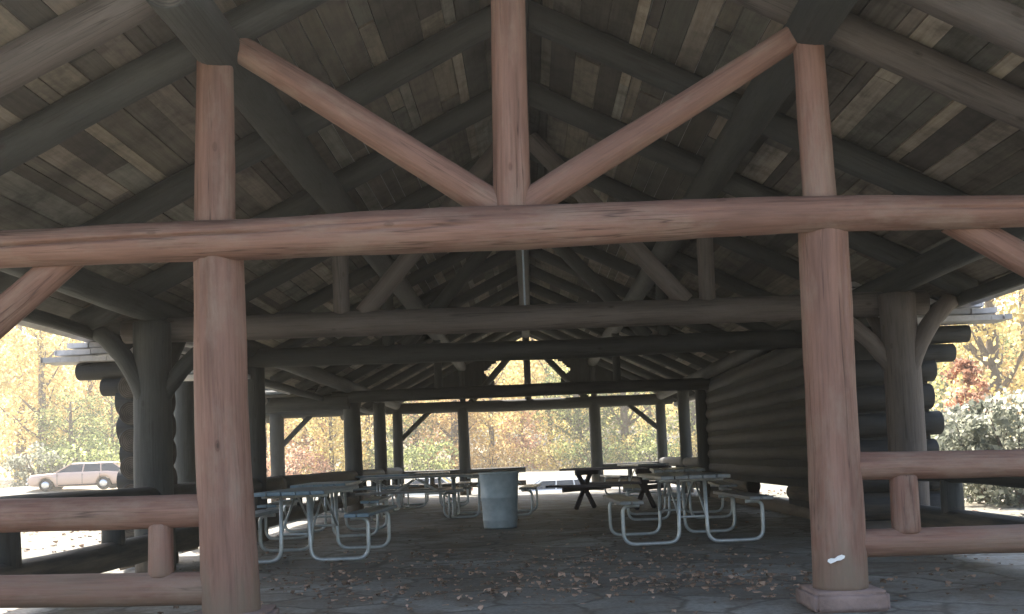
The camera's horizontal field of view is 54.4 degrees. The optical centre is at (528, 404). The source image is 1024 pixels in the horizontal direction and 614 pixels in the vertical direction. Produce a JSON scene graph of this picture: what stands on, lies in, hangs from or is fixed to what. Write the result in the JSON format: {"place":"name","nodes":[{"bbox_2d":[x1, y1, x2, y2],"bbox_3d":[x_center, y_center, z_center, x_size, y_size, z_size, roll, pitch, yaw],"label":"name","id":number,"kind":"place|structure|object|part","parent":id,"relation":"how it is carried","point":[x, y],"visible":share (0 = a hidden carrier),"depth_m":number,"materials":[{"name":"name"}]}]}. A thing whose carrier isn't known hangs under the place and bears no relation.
{"place":"outdoors","nodes":[
{"label":"outdoors","id":0,"kind":"place"},
{"bbox_2d":[4,294,1018,345],"label":"sky","id":1,"kind":"structure","parent":0,"point":[1016,296],"materials":[{"name":"white"}]},
{"bbox_2d":[0,486,1023,613],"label":"floor","id":2,"kind":"structure","parent":0,"point":[929,595],"depth_m":8.74,"materials":[{"name":"concrete"}]},
{"bbox_2d":[257,480,390,539],"bbox_3d":[-2.837,1.475,14.148,1.612,0.735,1.840,-2,-3,-3],"label":"picnic table","id":3,"kind":"object","parent":2,"relation":"on","point":[371,501],"visible":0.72,"depth_m":13.52,"materials":[{"name":"blue paint"}]},
{"bbox_2d":[254,485,395,563],"bbox_3d":[-2.385,1.287,10.902,1.612,0.735,1.840,-2,-3,1],"label":"picnic table","id":4,"kind":"object","parent":2,"relation":"on","point":[309,493],"visible":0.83,"depth_m":10.37,"materials":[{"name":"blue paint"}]},
{"bbox_2d":[329,473,419,510],"bbox_3d":[-3.341,1.851,20.939,1.840,0.735,1.612,-2,-3,5],"label":"picnic table","id":5,"kind":"object","parent":2,"relation":"on","point":[390,487],"visible":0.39,"depth_m":20.69,"materials":[{"name":"grey paint"}]},
{"bbox_2d":[355,474,472,520],"bbox_3d":[-1.970,1.620,17.543,1.840,0.735,1.612,-2,-3,2],"label":"picnic table","id":6,"kind":"object","parent":2,"relation":"on","point":[401,490],"visible":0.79,"depth_m":17.33,"materials":[{"name":"grey wood"}]},
{"bbox_2d":[394,471,469,507],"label":"picnic table","id":7,"kind":"object","parent":2,"relation":"on","point":[463,484],"visible":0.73,"depth_m":21.28,"materials":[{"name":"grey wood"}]},
{"bbox_2d":[438,473,539,517],"bbox_3d":[-0.644,1.569,17.543,1.612,0.735,1.840,-2,-3,4],"label":"picnic table","id":8,"kind":"object","parent":2,"relation":"on","point":[526,488],"visible":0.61,"depth_m":16.89,"materials":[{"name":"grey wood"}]},
{"bbox_2d":[476,471,521,528],"bbox_3d":[-0.416,1.369,14.349,0.598,0.802,0.598,-5,-4,40],"label":"trash can","id":9,"kind":"object","parent":2,"relation":"on","point":[499,495],"visible":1,"depth_m":14.12,"materials":[{"name":"grey metal"}]},
{"bbox_2d":[0,0,1023,613],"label":"log pavilion","id":10,"kind":"structure","parent":2,"relation":"on","point":[778,242],"depth_m":7.83,"materials":[{"name":"log wood"},{"name":"wooden planks"},{"name":"stone"}]},
{"bbox_2d":[827,555,844,563],"bbox_3d":[1.853,0.928,5.993,0.106,0.051,0.006,-2,-3,0],"label":"paper scrap","id":11,"kind":"object","parent":10,"relation":"attached to","point":[837,558],"visible":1,"depth_m":5.99,"materials":[{"name":"white paper"}]},
{"bbox_2d":[7,489,1023,613],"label":"fallen leaves","id":12,"kind":"object","parent":2,"relation":"on","point":[654,579],"visible":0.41,"depth_m":7.97,"materials":[{"name":"brown plant"}]},
{"bbox_2d":[546,465,680,509],"bbox_3d":[1.559,1.524,18.142,1.900,0.782,1.614,-5,-4,38],"label":"wooden picnic table","id":13,"kind":"object","parent":2,"relation":"on","point":[585,486],"visible":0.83,"depth_m":18.02,"materials":[{"name":"brown wood"}]},
{"bbox_2d":[600,463,681,496],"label":"picnic table","id":14,"kind":"object","parent":2,"relation":"on","point":[628,475],"visible":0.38,"depth_m":22.88,"materials":[{"name":"grey wood"}]},
{"bbox_2d":[623,467,736,520],"bbox_3d":[2.256,1.332,15.147,1.612,0.735,1.840,-2,-3,5],"label":"picnic table","id":15,"kind":"object","parent":2,"relation":"on","point":[636,488],"visible":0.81,"depth_m":14.50,"materials":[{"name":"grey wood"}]},
{"bbox_2d":[603,471,772,545],"bbox_3d":[1.739,1.150,11.302,1.612,0.735,1.840,-2,-3,-1],"label":"picnic table","id":16,"kind":"object","parent":2,"relation":"on","point":[660,478],"visible":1,"depth_m":10.65,"materials":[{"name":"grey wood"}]},
{"bbox_2d":[0,375,1023,572],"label":"ground","id":17,"kind":"structure","parent":0,"point":[65,543],"depth_m":51.12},
{"bbox_2d":[1,441,73,486],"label":"bush","id":18,"kind":"object","parent":17,"relation":"on","point":[19,462],"visible":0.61,"depth_m":59.67,"materials":[{"name":"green plant"}]},
{"bbox_2d":[0,325,79,478],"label":"autumn tree","id":19,"kind":"object","parent":17,"relation":"on","point":[22,449],"visible":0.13,"depth_m":91.64,"materials":[{"name":"yellow plant"}]},
{"bbox_2d":[0,325,110,487],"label":"autumn tree","id":20,"kind":"object","parent":17,"relation":"on","point":[39,342],"visible":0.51,"depth_m":73.22,"materials":[{"name":"yellow plant"}]},
{"bbox_2d":[0,330,117,461],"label":"autumn tree","id":21,"kind":"object","parent":17,"relation":"on","point":[83,386],"visible":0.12,"depth_m":78.79,"materials":[{"name":"yellow plant"}]},
{"bbox_2d":[18,388,115,472],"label":"autumn tree","id":22,"kind":"object","parent":17,"relation":"on","point":[71,421],"visible":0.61,"depth_m":65.94,"materials":[{"name":"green plant"}]},
{"bbox_2d":[26,461,119,491],"bbox_3d":[-22.917,3.651,50.925,4.869,1.407,1.770,-2,-3,-6],"label":"parked car","id":23,"kind":"object","parent":17,"relation":"on","point":[101,475],"visible":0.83,"depth_m":50.17,"materials":[{"name":"beige paint"}]},
{"bbox_3d":[-22.213,3.207,51.023,3.290,0.435,1.510,-2,-3,-6],"label":"window glass","id":24,"kind":"part","parent":23,"relation":"part of","materials":[{"name":"grey glass"}]},
{"bbox_2d":[33,427,119,473],"bbox_3d":[-25.981,3.088,62.264,9.538,3.739,8.714,-2,-3,0],"label":"shrub","id":25,"kind":"object","parent":17,"relation":"on","point":[100,456],"visible":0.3,"depth_m":60.83,"materials":[{"name":"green plant"}]},
{"bbox_2d":[62,336,115,458],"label":"autumn tree","id":26,"kind":"object","parent":17,"relation":"on","point":[97,397],"visible":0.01,"depth_m":93.29,"materials":[{"name":"yellow plant"}]},
{"bbox_2d":[64,390,119,461],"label":"autumn tree","id":27,"kind":"object","parent":17,"relation":"on","point":[111,415],"visible":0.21,"depth_m":69.42,"materials":[{"name":"yellow plant"}]},
{"bbox_2d":[266,419,314,475],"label":"autumn tree","id":28,"kind":"object","parent":17,"relation":"on","point":[286,430],"visible":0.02,"depth_m":86.07,"materials":[{"name":"yellow plant"}]},
{"bbox_2d":[266,439,333,476],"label":"bush","id":29,"kind":"object","parent":17,"relation":"on","point":[300,457],"visible":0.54,"depth_m":73.62,"materials":[{"name":"yellow plant"}]},
{"bbox_2d":[266,417,342,471],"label":"autumn tree","id":30,"kind":"object","parent":17,"relation":"on","point":[305,438],"visible":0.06,"depth_m":87.57,"materials":[{"name":"yellow plant"}]},
{"bbox_2d":[294,417,343,447],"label":"autumn tree","id":31,"kind":"object","parent":17,"relation":"on","point":[318,429],"depth_m":111.32,"materials":[{"name":"yellow plant"}]},
{"bbox_2d":[268,415,373,473],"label":"autumn tree","id":32,"kind":"object","parent":17,"relation":"on","point":[330,429],"visible":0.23,"depth_m":77.13,"materials":[{"name":"yellow plant"}]},
{"bbox_2d":[295,438,374,473],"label":"bush","id":33,"kind":"object","parent":17,"relation":"on","point":[321,450],"visible":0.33,"depth_m":77.27,"materials":[{"name":"yellow plant"}]},
{"bbox_2d":[323,401,417,467],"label":"autumn tree","id":34,"kind":"object","parent":17,"relation":"on","point":[368,422],"visible":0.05,"depth_m":89.65,"materials":[{"name":"yellow plant"}]},
{"bbox_2d":[340,436,408,470],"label":"bush","id":35,"kind":"object","parent":17,"relation":"on","point":[371,456],"visible":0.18,"depth_m":79.10,"materials":[{"name":"green plant"}]},
{"bbox_2d":[367,400,450,470],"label":"autumn tree","id":36,"kind":"object","parent":17,"relation":"on","point":[390,429],"visible":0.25,"depth_m":85.77,"materials":[{"name":"yellow plant"}]},
{"bbox_2d":[369,432,458,470],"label":"bush","id":37,"kind":"object","parent":17,"relation":"on","point":[416,458],"visible":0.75,"depth_m":75.38,"materials":[{"name":"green plant"}]},
{"bbox_2d":[388,477,473,496],"bbox_3d":[-5.340,4.455,51.849,4.869,1.407,1.770,-3,-3,8],"label":"parked car","id":38,"kind":"object","parent":17,"relation":"on","point":[445,480],"visible":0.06,"depth_m":51.14,"materials":[{"name":"white paint"}]},
{"bbox_3d":[-5.060,4.021,51.829,2.440,0.435,1.510,-3,-3,8],"label":"window glass","id":39,"kind":"part","parent":38,"relation":"part of","materials":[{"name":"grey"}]},
{"bbox_2d":[389,398,478,457],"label":"autumn tree","id":40,"kind":"object","parent":17,"relation":"on","point":[423,441],"visible":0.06,"depth_m":94.79,"materials":[{"name":"yellow plant"}]},
{"bbox_2d":[403,365,507,469],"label":"autumn tree","id":41,"kind":"object","parent":17,"relation":"on","point":[452,421],"visible":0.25,"depth_m":83.29,"materials":[{"name":"yellow plant"}]},
{"bbox_2d":[422,438,489,469],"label":"bush","id":42,"kind":"object","parent":17,"relation":"on","point":[453,457],"visible":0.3,"depth_m":81.50,"materials":[{"name":"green plant"}]},
{"bbox_2d":[425,361,509,428],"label":"autumn tree","id":43,"kind":"object","parent":17,"relation":"on","point":[478,399],"depth_m":123.37,"materials":[{"name":"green plant"}]},
{"bbox_2d":[439,338,541,464],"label":"autumn tree","id":44,"kind":"object","parent":17,"relation":"on","point":[491,440],"visible":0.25,"depth_m":88.00,"materials":[{"name":"yellow plant"}]},
{"bbox_2d":[450,434,533,469],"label":"bush","id":45,"kind":"object","parent":17,"relation":"on","point":[505,457],"visible":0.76,"depth_m":79.20,"materials":[{"name":"yellow plant"}]},
{"bbox_2d":[0,301,1022,448],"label":"distant woods","id":46,"kind":"object","parent":17,"relation":"on","point":[943,396],"visible":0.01,"depth_m":125.49,"materials":[{"name":"yellow plant"}]},
{"bbox_2d":[475,340,551,436],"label":"autumn tree","id":47,"kind":"object","parent":17,"relation":"on","point":[512,366],"visible":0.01,"depth_m":117.33,"materials":[{"name":"yellow plant"}]},
{"bbox_2d":[493,397,547,458],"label":"autumn tree","id":48,"kind":"object","parent":17,"relation":"on","point":[526,426],"visible":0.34,"depth_m":91.60,"materials":[{"name":"yellow plant"}]},
{"bbox_2d":[487,430,559,468],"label":"bush","id":49,"kind":"object","parent":17,"relation":"on","point":[526,447],"visible":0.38,"depth_m":83.31,"materials":[{"name":"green plant"}]},
{"bbox_2d":[494,337,588,456],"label":"autumn tree","id":50,"kind":"object","parent":17,"relation":"on","point":[533,362],"visible":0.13,"depth_m":93.16,"materials":[{"name":"yellow plant"}]},
{"bbox_2d":[505,426,589,470],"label":"bush","id":51,"kind":"object","parent":17,"relation":"on","point":[552,460],"visible":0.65,"depth_m":79.07,"materials":[{"name":"green plant"}]},
{"bbox_2d":[508,340,587,432],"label":"autumn tree","id":52,"kind":"object","parent":17,"relation":"on","point":[544,396],"visible":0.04,"depth_m":121.08,"materials":[{"name":"yellow plant"}]},
{"bbox_2d":[518,477,591,491],"bbox_3d":[0.876,4.183,46.844,4.869,1.407,1.770,-2,-3,-4],"label":"parked car","id":53,"kind":"object","parent":17,"relation":"on","point":[543,483],"visible":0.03,"depth_m":46.26,"materials":[{"name":"white paint"}]},
{"bbox_3d":[1.583,3.738,46.916,3.290,0.435,1.510,-2,-3,-4],"label":"window glass","id":54,"kind":"part","parent":53,"relation":"part of","materials":[{"name":"grey glass"}]},
{"bbox_2d":[520,360,624,466],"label":"autumn tree","id":55,"kind":"object","parent":17,"relation":"on","point":[575,421],"visible":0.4,"depth_m":82.93,"materials":[{"name":"yellow plant"}]},
{"bbox_2d":[543,428,631,467],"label":"bush","id":56,"kind":"object","parent":17,"relation":"on","point":[606,457],"visible":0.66,"depth_m":77.38,"materials":[{"name":"green plant"}]},
{"bbox_2d":[583,425,668,462],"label":"bush","id":57,"kind":"object","parent":17,"relation":"on","point":[629,438],"visible":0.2,"depth_m":81.15,"materials":[{"name":"green plant"}]},
{"bbox_2d":[581,392,674,458],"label":"autumn tree","id":58,"kind":"object","parent":17,"relation":"on","point":[625,422],"visible":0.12,"depth_m":87.75,"materials":[{"name":"yellow plant"}]},
{"bbox_2d":[615,429,679,461],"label":"bush","id":59,"kind":"object","parent":17,"relation":"on","point":[637,452],"visible":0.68,"depth_m":77.44,"materials":[{"name":"green plant"}]},
{"bbox_2d":[611,392,689,442],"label":"autumn tree","id":60,"kind":"object","parent":17,"relation":"on","point":[649,414],"visible":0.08,"depth_m":97.94,"materials":[{"name":"yellow plant"}]},
{"bbox_2d":[643,392,697,456],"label":"autumn tree","id":61,"kind":"object","parent":17,"relation":"on","point":[692,416],"visible":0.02,"depth_m":85.73,"materials":[{"name":"yellow plant"}]},
{"bbox_2d":[652,426,696,456],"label":"bush","id":62,"kind":"object","parent":17,"relation":"on","point":[694,442],"visible":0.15,"depth_m":79.60,"materials":[{"name":"yellow plant"}]},
{"bbox_2d":[932,403,991,492],"bbox_3d":[8.816,0.935,20.572,1.992,1.934,1.931,1,-4,-43],"label":"shrub","id":63,"kind":"object","parent":17,"relation":"on","point":[956,408],"visible":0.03,"depth_m":20.23,"materials":[{"name":"grey plant"}]},
{"bbox_2d":[940,357,992,424],"bbox_3d":[11.459,0.419,25.974,1.662,3.428,1.463,0,-4,-41],"label":"autumn tree","id":64,"kind":"object","parent":17,"relation":"on","point":[968,369],"visible":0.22,"depth_m":25.90,"materials":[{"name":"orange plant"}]},
{"bbox_2d":[928,304,1018,437],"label":"autumn tree","id":65,"kind":"object","parent":17,"relation":"on","point":[940,403],"visible":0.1,"depth_m":68.85,"materials":[{"name":"yellow plant"}]},
{"bbox_2d":[931,399,1022,504],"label":"shrub","id":66,"kind":"object","parent":17,"relation":"on","point":[955,439],"visible":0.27,"depth_m":17.45,"materials":[{"name":"green plant"}]},
{"bbox_2d":[932,289,1023,439],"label":"autumn tree","id":67,"kind":"object","parent":17,"relation":"on","point":[990,356],"visible":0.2,"depth_m":51.49,"materials":[{"name":"yellow plant"}]},
{"bbox_2d":[942,290,1023,413],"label":"autumn tree","id":68,"kind":"object","parent":17,"relation":"on","point":[1019,293],"visible":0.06,"depth_m":66.22,"materials":[{"name":"yellow plant"}]},
{"bbox_2d":[959,385,1023,507],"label":"shrub","id":69,"kind":"object","parent":17,"relation":"on","point":[1007,417],"visible":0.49,"depth_m":16.48,"materials":[{"name":"green plant"}]}
]}

